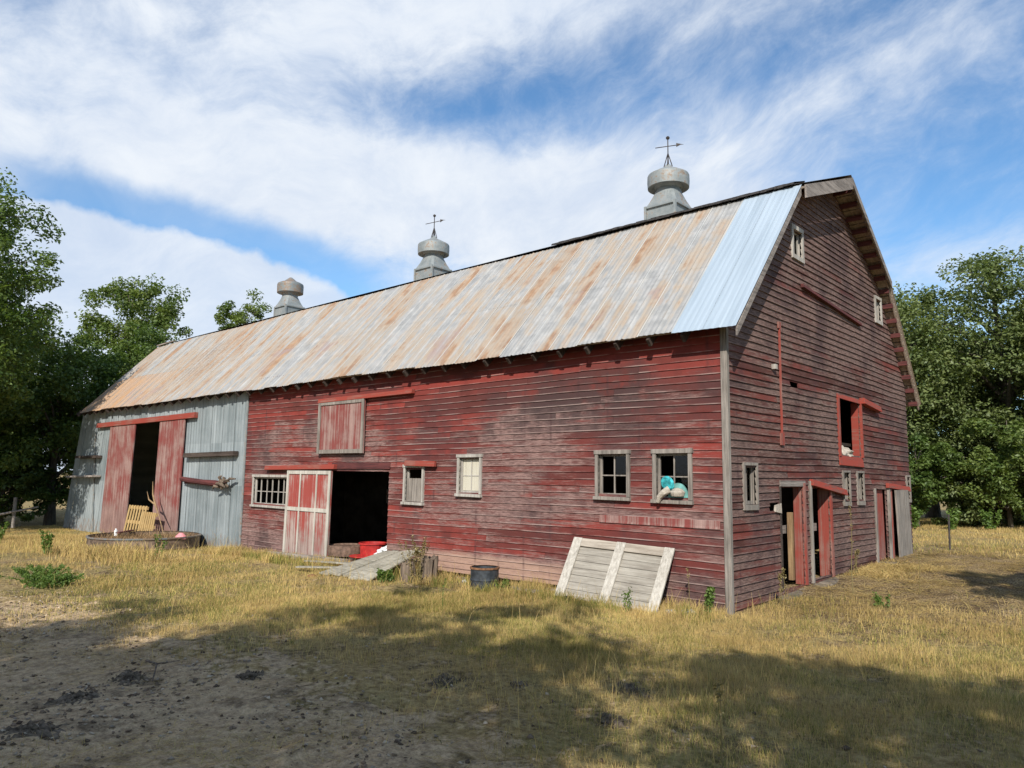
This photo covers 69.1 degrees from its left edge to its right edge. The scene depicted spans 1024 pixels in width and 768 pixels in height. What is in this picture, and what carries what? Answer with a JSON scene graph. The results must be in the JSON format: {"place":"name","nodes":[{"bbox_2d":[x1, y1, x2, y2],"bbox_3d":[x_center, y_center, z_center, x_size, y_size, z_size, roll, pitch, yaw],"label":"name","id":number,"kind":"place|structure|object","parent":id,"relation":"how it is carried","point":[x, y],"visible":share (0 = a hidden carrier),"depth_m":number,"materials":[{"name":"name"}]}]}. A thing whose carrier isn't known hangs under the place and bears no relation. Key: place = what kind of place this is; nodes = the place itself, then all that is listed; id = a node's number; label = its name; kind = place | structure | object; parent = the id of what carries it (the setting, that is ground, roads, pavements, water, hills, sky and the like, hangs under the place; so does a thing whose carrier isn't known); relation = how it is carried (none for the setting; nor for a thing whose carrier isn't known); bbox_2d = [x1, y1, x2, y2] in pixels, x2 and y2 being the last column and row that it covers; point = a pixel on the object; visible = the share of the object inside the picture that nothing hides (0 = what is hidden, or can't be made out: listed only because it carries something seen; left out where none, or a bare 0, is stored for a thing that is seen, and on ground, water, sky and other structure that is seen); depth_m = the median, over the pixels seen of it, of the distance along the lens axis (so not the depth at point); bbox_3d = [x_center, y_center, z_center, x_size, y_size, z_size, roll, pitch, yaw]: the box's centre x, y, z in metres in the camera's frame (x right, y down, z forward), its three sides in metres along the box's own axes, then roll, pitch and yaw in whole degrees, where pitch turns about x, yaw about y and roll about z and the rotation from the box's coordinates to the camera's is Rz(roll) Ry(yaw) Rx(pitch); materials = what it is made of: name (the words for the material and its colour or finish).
{"place":"outdoors","nodes":[
{"label":"outdoors","id":0,"kind":"place"},
{"bbox_2d":[0,534,202,565],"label":"tall grass","id":1,"kind":"structure","parent":0,"point":[119,552],"depth_m":18.29,"materials":[{"name":"yellow"}]},
{"bbox_2d":[0,524,801,635],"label":"dry grass","id":2,"kind":"structure","parent":0,"point":[138,565],"depth_m":13.10,"materials":[{"name":"yellow"}]},
{"bbox_2d":[0,474,1023,767],"bbox_3d":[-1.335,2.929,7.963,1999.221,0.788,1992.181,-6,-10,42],"label":"ground","id":3,"kind":"structure","parent":0,"point":[64,666],"depth_m":6.62,"materials":[{"name":"plant"}]},
{"bbox_2d":[0,521,9,539],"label":"leafy weed","id":4,"kind":"object","parent":3,"relation":"on","point":[6,526],"visible":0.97,"depth_m":23.11,"materials":[{"name":"green"}]},
{"bbox_2d":[0,378,21,437],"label":"box elder","id":5,"kind":"object","parent":3,"relation":"on","point":[2,433],"visible":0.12,"depth_m":31.28,"materials":[{"name":"green plant"}]},
{"bbox_2d":[11,497,16,527],"bbox_3d":[-19.128,4.937,28.589,0.111,1.150,0.111,2,-7,-13],"label":"wooden post","id":6,"kind":"object","parent":3,"relation":"on","point":[14,514],"visible":1,"depth_m":28.55,"materials":[{"name":"grey wood"}]},
{"bbox_2d":[0,506,38,514],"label":"fallen limb","id":7,"kind":"object","parent":6,"relation":"attached to","point":[9,512],"visible":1,"depth_m":28.42,"materials":[{"name":"grey wood"}]},
{"bbox_2d":[0,452,55,527],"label":"bush","id":8,"kind":"object","parent":3,"relation":"on","point":[22,483],"visible":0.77,"depth_m":29.56,"materials":[{"name":"green plant"}]},
{"bbox_2d":[0,167,68,411],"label":"cottonwood","id":9,"kind":"object","parent":3,"relation":"on","point":[11,314],"visible":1,"depth_m":25.69,"materials":[{"name":"green plant"}]},
{"bbox_2d":[0,563,69,581],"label":"leafy weed","id":10,"kind":"object","parent":3,"relation":"on","point":[17,570],"visible":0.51,"depth_m":13.85,"materials":[{"name":"green"}]},
{"bbox_2d":[0,719,74,744],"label":"dirt mound","id":11,"kind":"object","parent":3,"relation":"on","point":[29,727],"visible":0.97,"depth_m":5.43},
{"bbox_2d":[0,342,74,495],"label":"box elder","id":12,"kind":"object","parent":3,"relation":"on","point":[38,377],"visible":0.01,"depth_m":36.65,"materials":[{"name":"green plant"}]},
{"bbox_2d":[38,529,54,554],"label":"leafy weed","id":13,"kind":"object","parent":3,"relation":"on","point":[49,537],"visible":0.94,"depth_m":18.44,"materials":[{"name":"green"}]},
{"bbox_2d":[19,568,84,588],"bbox_3d":[-8.012,3.423,12.974,1.294,0.269,1.023,-6,-10,42],"label":"leafy weed","id":14,"kind":"object","parent":3,"relation":"on","point":[39,581],"visible":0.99,"depth_m":12.96,"materials":[{"name":"green"}]},
{"bbox_2d":[0,322,128,525],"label":"box elder","id":15,"kind":"object","parent":3,"relation":"on","point":[54,428],"visible":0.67,"depth_m":30.76,"materials":[{"name":"green plant"}]},
{"bbox_2d":[43,689,103,704],"bbox_3d":[-3.719,2.692,6.384,0.439,0.091,0.450,0,-7,6],"label":"dirt mound","id":16,"kind":"object","parent":3,"relation":"on","point":[79,694],"visible":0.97,"depth_m":6.34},
{"bbox_2d":[102,669,152,686],"bbox_3d":[-3.608,2.792,7.033,0.450,0.106,0.571,3,-7,-15],"label":"dirt mound","id":17,"kind":"object","parent":3,"relation":"on","point":[127,674],"visible":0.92,"depth_m":7.04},
{"bbox_2d":[84,321,179,403],"bbox_3d":[-17.528,1.716,35.178,5.306,9.496,6.062,-6,-10,42],"label":"box elder","id":18,"kind":"object","parent":3,"relation":"on","point":[144,334],"visible":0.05,"depth_m":34.88,"materials":[{"name":"green plant"}]},
{"bbox_2d":[72,273,192,388],"bbox_3d":[-20.637,0.434,40.156,6.188,13.166,5.997,-6,-10,42],"label":"poplar","id":19,"kind":"object","parent":3,"relation":"on","point":[164,315],"visible":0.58,"depth_m":39.92,"materials":[{"name":"green plant"}]},
{"bbox_2d":[123,505,148,530],"bbox_3d":[-12.116,4.455,23.921,1.250,1.089,0.241,-5,-9,39],"label":"pallet","id":20,"kind":"object","parent":3,"relation":"on","point":[130,521],"visible":0.61,"depth_m":23.97,"materials":[{"name":"brown wood"}]},
{"bbox_2d":[86,531,201,550],"bbox_3d":[-10.230,4.502,20.717,2.910,0.610,2.910,-6,-10,42],"label":"stock tank","id":21,"kind":"object","parent":3,"relation":"on","point":[173,541],"visible":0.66,"depth_m":19.86,"materials":[{"name":"metal"}]},
{"bbox_2d":[99,534,173,538],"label":"soil","id":22,"kind":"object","parent":21,"relation":"in","point":[137,537],"visible":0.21,"depth_m":21.03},
{"bbox_2d":[90,529,196,538],"bbox_3d":[-10.217,4.199,20.705,2.980,0.259,3.007,-6,-10,42],"label":"dead straw","id":23,"kind":"object","parent":22,"relation":"on","point":[138,535],"visible":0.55,"depth_m":20.91,"materials":[{"name":"yellow plant"}]},
{"bbox_2d":[147,484,163,534],"bbox_3d":[-10.685,3.748,22.337,0.225,1.610,1.990,7,-9,-39],"label":"dead branch","id":24,"kind":"object","parent":22,"relation":"on","point":[154,503],"visible":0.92,"depth_m":22.77,"materials":[{"name":"beige wood"}]},
{"bbox_2d":[175,533,186,538],"bbox_3d":[-9.020,4.161,20.270,0.300,0.210,0.292,-6,-10,42],"label":"pink bowl","id":25,"kind":"object","parent":22,"relation":"on","point":[180,535],"visible":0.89,"depth_m":20.20,"materials":[{"name":"plastic"}]},
{"bbox_2d":[139,511,157,530],"bbox_3d":[-11.256,4.417,22.971,1.050,0.914,0.195,-6,-10,44],"label":"pallet","id":26,"kind":"object","parent":3,"relation":"on","point":[148,526],"visible":0.63,"depth_m":22.96,"materials":[{"name":"brown wood"}]},
{"bbox_2d":[154,534,167,559],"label":"leafy weed","id":27,"kind":"object","parent":3,"relation":"on","point":[158,542],"visible":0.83,"depth_m":17.59,"materials":[{"name":"green"}]},
{"bbox_2d":[146,660,179,681],"bbox_3d":[-3.302,2.670,7.063,0.262,0.087,0.794,5,-8,-30],"label":"bare twig","id":28,"kind":"object","parent":3,"relation":"on","point":[153,662],"visible":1,"depth_m":7.08,"materials":[{"name":"grey wood"}]},
{"bbox_2d":[214,288,271,329],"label":"poplar","id":29,"kind":"object","parent":3,"relation":"on","point":[240,317],"visible":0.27,"depth_m":47.41,"materials":[{"name":"green plant"}]},
{"bbox_2d":[235,669,264,680],"bbox_3d":[-2.500,2.775,7.072,0.353,0.087,0.252,-1,-7,12],"label":"dirt mound","id":30,"kind":"object","parent":3,"relation":"on","point":[248,674],"visible":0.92,"depth_m":7.05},
{"bbox_2d":[262,550,347,561],"bbox_3d":[-4.983,4.096,17.567,3.603,0.220,0.100,-6,-10,42],"label":"sill timber","id":31,"kind":"object","parent":3,"relation":"on","point":[303,555],"visible":0.26,"depth_m":17.33,"materials":[{"name":"grey wood"}]},
{"bbox_2d":[295,566,336,567],"bbox_3d":[-3.656,3.742,15.184,1.728,0.100,0.150,-2,-8,20],"label":"loose board","id":32,"kind":"object","parent":3,"relation":"on","point":[314,566],"visible":0.54,"depth_m":15.28,"materials":[{"name":"grey wood"}]},
{"bbox_2d":[305,560,348,563],"bbox_3d":[-3.930,3.848,16.067,1.432,0.060,0.150,-3,-8,30],"label":"loose board","id":33,"kind":"object","parent":3,"relation":"on","point":[332,562],"visible":0.4,"depth_m":15.98,"materials":[{"name":"grey wood"}]},
{"bbox_2d":[319,550,420,580],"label":"plank ramp","id":34,"kind":"structure","parent":3,"relation":"on","point":[375,561],"depth_m":14.64,"materials":[{"name":"grey wood"}]},
{"bbox_2d":[376,568,394,581],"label":"leafy weed","id":35,"kind":"object","parent":3,"relation":"on","point":[388,576],"visible":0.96,"depth_m":13.70,"materials":[{"name":"green"}]},
{"bbox_2d":[399,560,415,582],"bbox_3d":[-1.947,3.502,13.907,0.349,0.396,0.394,2,-7,-9],"label":"tree stump","id":36,"kind":"object","parent":3,"relation":"on","point":[405,568],"visible":0.73,"depth_m":13.80,"materials":[{"name":"brown wood"}]},
{"bbox_2d":[397,535,429,583],"bbox_3d":[-1.772,3.272,13.879,0.612,0.910,0.453,-3,-8,28],"label":"dry weed","id":37,"kind":"object","parent":3,"relation":"on","point":[417,553],"visible":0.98,"depth_m":13.79,"materials":[{"name":"brown"}]},
{"bbox_2d":[418,555,437,582],"bbox_3d":[-1.579,3.457,13.956,0.431,0.508,0.403,-6,-10,42],"label":"tree stump","id":38,"kind":"object","parent":3,"relation":"on","point":[429,564],"visible":0.69,"depth_m":13.81,"materials":[{"name":"brown wood"}]},
{"bbox_2d":[403,673,484,693],"bbox_3d":[-0.624,2.741,6.810,0.586,0.103,0.571,5,-8,-33],"label":"dirt mound","id":39,"kind":"object","parent":3,"relation":"on","point":[449,680],"visible":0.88,"depth_m":6.81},
{"bbox_2d":[203,544,727,625],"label":"wall weeds","id":40,"kind":"object","parent":3,"relation":"on","point":[250,552],"depth_m":12.59,"materials":[{"name":"yellow plant"}]},
{"bbox_2d":[470,565,499,589],"bbox_3d":[-0.484,3.446,13.134,0.528,0.436,0.528,-6,-10,42],"label":"half drum","id":41,"kind":"object","parent":3,"relation":"on","point":[482,573],"visible":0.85,"depth_m":12.94,"materials":[{"name":"black paint"}]},
{"bbox_2d":[0,585,982,767],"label":"dirt crumbs","id":42,"kind":"object","parent":3,"relation":"on","point":[132,715],"visible":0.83,"depth_m":6.17,"materials":[{"name":"soil"}]},
{"bbox_2d":[63,136,920,614],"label":"barn","id":43,"kind":"structure","parent":3,"relation":"on","point":[739,368],"depth_m":14.64,"materials":[{"name":"red"}]},
{"bbox_2d":[100,424,135,532],"bbox_3d":[-13.740,3.306,25.925,2.475,3.825,0.040,-6,-10,42],"label":"sliding door","id":44,"kind":"structure","parent":43,"relation":"in","point":[122,437],"depth_m":25.87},
{"bbox_2d":[152,419,185,530],"bbox_3d":[-10.738,2.957,23.228,1.875,3.776,0.041,-6,-10,42],"label":"sliding door","id":45,"kind":"structure","parent":43,"relation":"in","point":[167,489],"depth_m":23.16,"materials":[{"name":"wood"}]},
{"bbox_2d":[179,475,235,489],"bbox_3d":[-8.792,2.807,21.308,3.261,0.405,0.261,-6,-10,42],"label":"hung log","id":46,"kind":"object","parent":43,"relation":"hanging from","point":[220,484],"visible":1,"depth_m":20.96,"materials":[{"name":"brown wood"}]},
{"bbox_2d":[249,474,286,508],"bbox_3d":[-6.250,2.775,19.272,1.830,0.851,0.145,-6,-10,42],"label":"window","id":47,"kind":"structure","parent":43,"relation":"in","point":[255,477],"depth_m":19.46,"materials":[{"name":"white wood"}]},
{"bbox_2d":[282,470,332,556],"bbox_3d":[-4.937,3.141,17.902,1.920,2.100,0.065,-6,-10,42],"label":"sliding door","id":48,"kind":"structure","parent":43,"relation":"in","point":[307,514],"depth_m":17.86,"materials":[{"name":"red wood"}]},
{"bbox_2d":[316,398,365,453],"bbox_3d":[-3.999,0.999,17.351,1.800,1.240,0.065,-6,-10,42],"label":"hay door","id":49,"kind":"structure","parent":43,"relation":"in","point":[341,424],"depth_m":17.31,"materials":[{"name":"red wood"}]},
{"bbox_2d":[328,543,359,556],"bbox_3d":[-3.824,3.848,17.263,0.890,0.230,0.884,-6,-10,42],"label":"brown tub","id":50,"kind":"object","parent":43,"relation":"on","point":[340,549],"visible":0.75,"depth_m":16.89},
{"bbox_2d":[349,554,364,558],"bbox_3d":[-3.272,3.832,16.529,0.680,0.045,0.680,-6,-10,42],"label":"red tray","id":51,"kind":"object","parent":43,"relation":"on","point":[358,556],"visible":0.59,"depth_m":16.40,"materials":[{"name":"plastic"}]},
{"bbox_2d":[358,541,386,556],"bbox_3d":[-3.122,3.708,16.709,0.650,0.290,0.650,-6,-10,42],"label":"red tub","id":52,"kind":"object","parent":51,"relation":"on","point":[368,548],"visible":0.75,"depth_m":16.46,"materials":[{"name":"plastic"}]},
{"bbox_2d":[374,545,386,553],"bbox_3d":[-2.773,3.645,16.176,0.615,0.300,0.385,-6,-10,42],"label":"white bag","id":53,"kind":"object","parent":43,"relation":"on","point":[381,549],"visible":0.3,"depth_m":16.04,"materials":[{"name":"plastic"}]},
{"bbox_2d":[386,487,388,504],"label":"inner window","id":54,"kind":"structure","parent":43,"relation":"in","point":[387,490],"depth_m":21.02,"materials":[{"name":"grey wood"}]},
{"bbox_2d":[400,464,425,505],"bbox_3d":[-2.041,2.098,15.516,0.680,0.841,0.145,-6,-10,42],"label":"window","id":55,"kind":"structure","parent":43,"relation":"in","point":[414,491],"depth_m":15.53,"materials":[{"name":"white wood"}]},
{"bbox_2d":[454,454,482,497],"bbox_3d":[-0.820,1.777,14.443,0.700,0.825,0.145,-6,-10,42],"label":"window","id":56,"kind":"structure","parent":43,"relation":"in","point":[470,480],"depth_m":14.50,"materials":[{"name":"white wood"}]},
{"bbox_2d":[593,450,630,500],"bbox_3d":[1.656,1.496,12.218,0.710,0.821,0.145,-6,-10,42],"label":"window","id":57,"kind":"structure","parent":43,"relation":"in","point":[626,453],"depth_m":12.25,"materials":[{"name":"grey wood"}]},
{"bbox_2d":[656,476,687,502],"bbox_3d":[2.454,1.620,11.404,0.488,0.415,0.243,-6,-10,42],"label":"stuffed toy animal","id":58,"kind":"object","parent":43,"relation":"attached to","point":[672,489],"visible":1,"depth_m":11.38},
{"bbox_2d":[650,448,693,504],"bbox_3d":[2.478,1.422,11.476,0.720,0.846,0.145,-6,-10,42],"label":"window","id":59,"kind":"structure","parent":43,"relation":"in","point":[656,461],"depth_m":11.52,"materials":[{"name":"grey wood"}]},
{"bbox_2d":[741,462,759,509],"bbox_3d":[3.609,1.560,11.359,0.113,0.724,0.490,-6,-10,42],"label":"window","id":60,"kind":"structure","parent":43,"relation":"in","point":[751,470],"depth_m":11.45,"materials":[{"name":"grey wood"}]},
{"bbox_2d":[790,223,804,263],"bbox_3d":[5.149,-2.540,13.516,0.113,0.637,0.540,-6,-10,42],"label":"window","id":61,"kind":"structure","parent":43,"relation":"in","point":[793,227],"depth_m":13.59,"materials":[{"name":"white wood"}]},
{"bbox_2d":[841,470,851,505],"bbox_3d":[6.489,2.030,14.504,0.113,0.688,0.400,-6,-10,42],"label":"window","id":62,"kind":"structure","parent":43,"relation":"in","point":[845,486],"depth_m":14.59,"materials":[{"name":"grey wood"}]},
{"bbox_2d":[842,445,853,456],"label":"hay clump","id":63,"kind":"object","parent":43,"relation":"on","point":[847,451],"visible":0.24,"depth_m":14.80,"materials":[{"name":"plant"}]},
{"bbox_2d":[855,471,865,504],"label":"window","id":64,"kind":"structure","parent":43,"relation":"in","point":[860,487],"depth_m":15.21,"materials":[{"name":"grey wood"}]},
{"bbox_2d":[873,295,882,325],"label":"window","id":65,"kind":"structure","parent":43,"relation":"in","point":[876,304],"depth_m":16.96,"materials":[{"name":"white wood"}]},
{"bbox_2d":[876,490,885,559],"bbox_3d":[7.968,3.046,16.117,0.036,1.480,0.545,-6,-10,42],"label":"narrow door","id":66,"kind":"structure","parent":43,"relation":"in","point":[880,514],"depth_m":16.12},
{"bbox_2d":[894,490,912,556],"bbox_3d":[8.897,3.163,16.893,0.040,1.496,1.095,-6,-10,42],"label":"sliding door","id":67,"kind":"structure","parent":43,"relation":"in","point":[903,519],"depth_m":16.83,"materials":[{"name":"grey wood"}]},
{"bbox_2d":[905,475,911,501],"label":"window","id":68,"kind":"structure","parent":43,"relation":"in","point":[909,476],"depth_m":17.69,"materials":[{"name":"grey wood"}]},
{"bbox_2d":[494,578,510,589],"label":"leafy weed","id":69,"kind":"object","parent":3,"relation":"on","point":[505,584],"visible":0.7,"depth_m":12.59,"materials":[{"name":"green"}]},
{"bbox_2d":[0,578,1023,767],"bbox_3d":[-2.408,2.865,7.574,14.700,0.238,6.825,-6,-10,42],"label":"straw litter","id":70,"kind":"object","parent":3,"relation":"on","point":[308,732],"visible":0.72,"depth_m":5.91,"materials":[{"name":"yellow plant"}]},
{"bbox_2d":[0,528,1023,764],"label":"seed stalks","id":71,"kind":"object","parent":3,"relation":"on","point":[532,600],"visible":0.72,"depth_m":9.59,"materials":[{"name":"yellow plant"}]},
{"bbox_2d":[2,586,1023,767],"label":"grass","id":72,"kind":"structure","parent":3,"relation":"on","point":[651,623],"depth_m":7.88,"materials":[{"name":"yellow"}]},
{"bbox_2d":[6,551,1023,767],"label":"green tufts","id":73,"kind":"object","parent":3,"relation":"on","point":[923,663],"visible":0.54,"depth_m":9.25,"materials":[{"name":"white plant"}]},
{"bbox_2d":[502,681,541,691],"bbox_3d":[0.070,2.745,6.772,0.359,0.083,0.292,-6,-10,42],"label":"dirt mound","id":74,"kind":"object","parent":3,"relation":"on","point":[519,684],"visible":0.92,"depth_m":6.75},
{"bbox_2d":[555,537,674,612],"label":"leaning boards","id":75,"kind":"object","parent":3,"relation":"on","point":[608,568],"visible":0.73,"depth_m":11.64,"materials":[{"name":"white wood"}]},
{"bbox_2d":[594,712,639,729],"bbox_3d":[0.802,2.675,5.911,0.326,0.088,0.427,3,-7,-16],"label":"dirt mound","id":76,"kind":"object","parent":3,"relation":"on","point":[609,718],"visible":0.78,"depth_m":5.87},
{"bbox_2d":[621,586,632,610],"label":"leafy weed","id":77,"kind":"object","parent":3,"relation":"on","point":[625,598],"visible":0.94,"depth_m":10.83,"materials":[{"name":"green"}]},
{"bbox_2d":[607,680,668,698],"bbox_3d":[1.081,2.743,6.632,0.442,0.104,0.491,4,-8,-24],"label":"dirt mound","id":78,"kind":"object","parent":3,"relation":"on","point":[630,686],"visible":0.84,"depth_m":6.64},
{"bbox_2d":[686,568,689,606],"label":"weed stalk","id":79,"kind":"object","parent":3,"relation":"on","point":[688,582],"visible":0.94,"depth_m":10.75,"materials":[{"name":"brown"}]},
{"bbox_2d":[702,586,715,614],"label":"leafy weed","id":80,"kind":"object","parent":3,"relation":"on","point":[709,599],"visible":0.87,"depth_m":10.55,"materials":[{"name":"green"}]},
{"bbox_2d":[713,679,725,767],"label":"mullein","id":81,"kind":"object","parent":3,"relation":"on","point":[717,686],"visible":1,"depth_m":4.85,"materials":[{"name":"green"}]},
{"bbox_2d":[777,568,788,605],"bbox_3d":[4.065,3.046,11.175,0.157,0.582,0.144,-2,-8,20],"label":"dry weed","id":82,"kind":"object","parent":3,"relation":"on","point":[782,574],"visible":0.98,"depth_m":11.18,"materials":[{"name":"brown"}]},
{"bbox_2d":[848,497,853,594],"bbox_3d":[5.530,2.639,12.113,0.080,1.582,0.084,-1,-7,13],"label":"weed stalk","id":83,"kind":"object","parent":3,"relation":"on","point":[851,551],"visible":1,"depth_m":12.08,"materials":[{"name":"brown"}]},
{"bbox_2d":[854,549,859,573],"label":"dry weed","id":84,"kind":"object","parent":3,"relation":"on","point":[857,552],"visible":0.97,"depth_m":13.90,"materials":[{"name":"brown"}]},
{"bbox_2d":[736,541,1023,655],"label":"straw litter","id":85,"kind":"object","parent":3,"relation":"on","point":[938,582],"visible":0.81,"depth_m":12.04,"materials":[{"name":"yellow plant"}]},
{"bbox_2d":[872,591,890,608],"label":"leafy weed","id":86,"kind":"object","parent":3,"relation":"on","point":[877,599],"visible":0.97,"depth_m":11.06,"materials":[{"name":"green"}]},
{"bbox_2d":[841,556,948,580],"bbox_3d":[7.493,3.577,14.448,1.604,0.240,3.030,-6,-10,42],"label":"straw mound","id":87,"kind":"object","parent":3,"relation":"on","point":[875,568],"visible":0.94,"depth_m":14.25,"materials":[{"name":"yellow plant"}]},
{"bbox_2d":[911,505,923,528],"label":"leafy weed","id":88,"kind":"object","parent":3,"relation":"on","point":[915,524],"visible":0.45,"depth_m":26.62,"materials":[{"name":"green"}]},
{"bbox_2d":[916,549,921,593],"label":"weed stalk","id":89,"kind":"object","parent":3,"relation":"on","point":[918,551],"visible":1,"depth_m":12.10,"materials":[{"name":"brown"}]},
{"bbox_2d":[907,429,962,526],"bbox_3d":[14.839,3.517,27.885,3.285,3.765,3.938,-6,-10,42],"label":"elm sapling","id":90,"kind":"object","parent":3,"relation":"on","point":[937,462],"visible":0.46,"depth_m":27.45,"materials":[{"name":"green plant"}]},
{"bbox_2d":[892,281,989,469],"bbox_3d":[16.104,0.696,31.703,7.402,10.430,7.581,-6,-10,42],"label":"oak","id":91,"kind":"object","parent":3,"relation":"on","point":[914,414],"visible":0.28,"depth_m":29.42,"materials":[{"name":"green plant"}]},
{"bbox_2d":[948,514,950,549],"bbox_3d":[10.462,3.597,17.799,0.065,0.951,0.043,4,-8,-21],"label":"steel post","id":92,"kind":"object","parent":3,"relation":"on","point":[949,537],"visible":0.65,"depth_m":17.80,"materials":[{"name":"metal"}]},
{"bbox_2d":[946,507,961,529],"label":"leafy weed","id":93,"kind":"object","parent":3,"relation":"on","point":[954,517],"visible":0.91,"depth_m":26.15,"materials":[{"name":"green"}]},
{"bbox_2d":[908,324,1014,517],"bbox_3d":[20.909,1.753,37.033,8.673,9.794,8.294,3,-8,-19],"label":"oak","id":94,"kind":"object","parent":3,"relation":"on","point":[934,511],"depth_m":36.18,"materials":[{"name":"green plant"}]},
{"bbox_2d":[901,245,1023,524],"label":"oak","id":95,"kind":"object","parent":3,"relation":"on","point":[1005,393],"visible":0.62,"depth_m":29.71,"materials":[{"name":"green plant"}]},
{"bbox_2d":[939,443,1000,522],"bbox_3d":[20.540,4.332,31.960,4.515,3.785,4.562,-6,-10,42],"label":"bush","id":96,"kind":"object","parent":3,"relation":"on","point":[951,499],"visible":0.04,"depth_m":31.94,"materials":[{"name":"green plant"}]},
{"bbox_2d":[927,459,1023,527],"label":"bush","id":97,"kind":"object","parent":3,"relation":"on","point":[969,508],"visible":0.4,"depth_m":27.55,"materials":[{"name":"green plant"}]},
{"bbox_2d":[952,417,1023,528],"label":"elm sapling","id":98,"kind":"object","parent":3,"relation":"on","point":[985,461],"visible":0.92,"depth_m":26.36,"materials":[{"name":"green plant"}]},
{"bbox_2d":[958,314,1021,448],"bbox_3d":[24.112,1.100,33.304,9.361,10.044,8.534,-6,-10,42],"label":"oak","id":99,"kind":"object","parent":3,"relation":"on","point":[996,384],"visible":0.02,"depth_m":33.85,"materials":[{"name":"green plant"}]},
{"bbox_2d":[978,506,1001,529],"bbox_3d":[16.298,4.612,25.416,0.777,0.848,0.529,3,-7,-16],"label":"leafy weed","id":100,"kind":"object","parent":3,"relation":"on","point":[985,516],"visible":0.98,"depth_m":25.30,"materials":[{"name":"green"}]},
{"bbox_2d":[991,266,1023,443],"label":"oak","id":101,"kind":"object","parent":3,"relation":"on","point":[1014,332],"visible":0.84,"depth_m":28.00,"materials":[{"name":"green plant"}]},
{"bbox_2d":[1011,442,1023,518],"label":"bush","id":102,"kind":"object","parent":3,"relation":"on","point":[1015,514],"visible":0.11,"depth_m":26.76,"materials":[{"name":"green plant"}]},
{"bbox_2d":[0,0,1023,476],"label":"sky","id":103,"kind":"structure","parent":0,"point":[220,150],"materials":[{"name":"blue"}]},
{"bbox_2d":[912,517,1023,559],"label":"field grass","id":104,"kind":"structure","parent":0,"point":[928,525],"depth_m":22.12,"materials":[{"name":"yellow"}]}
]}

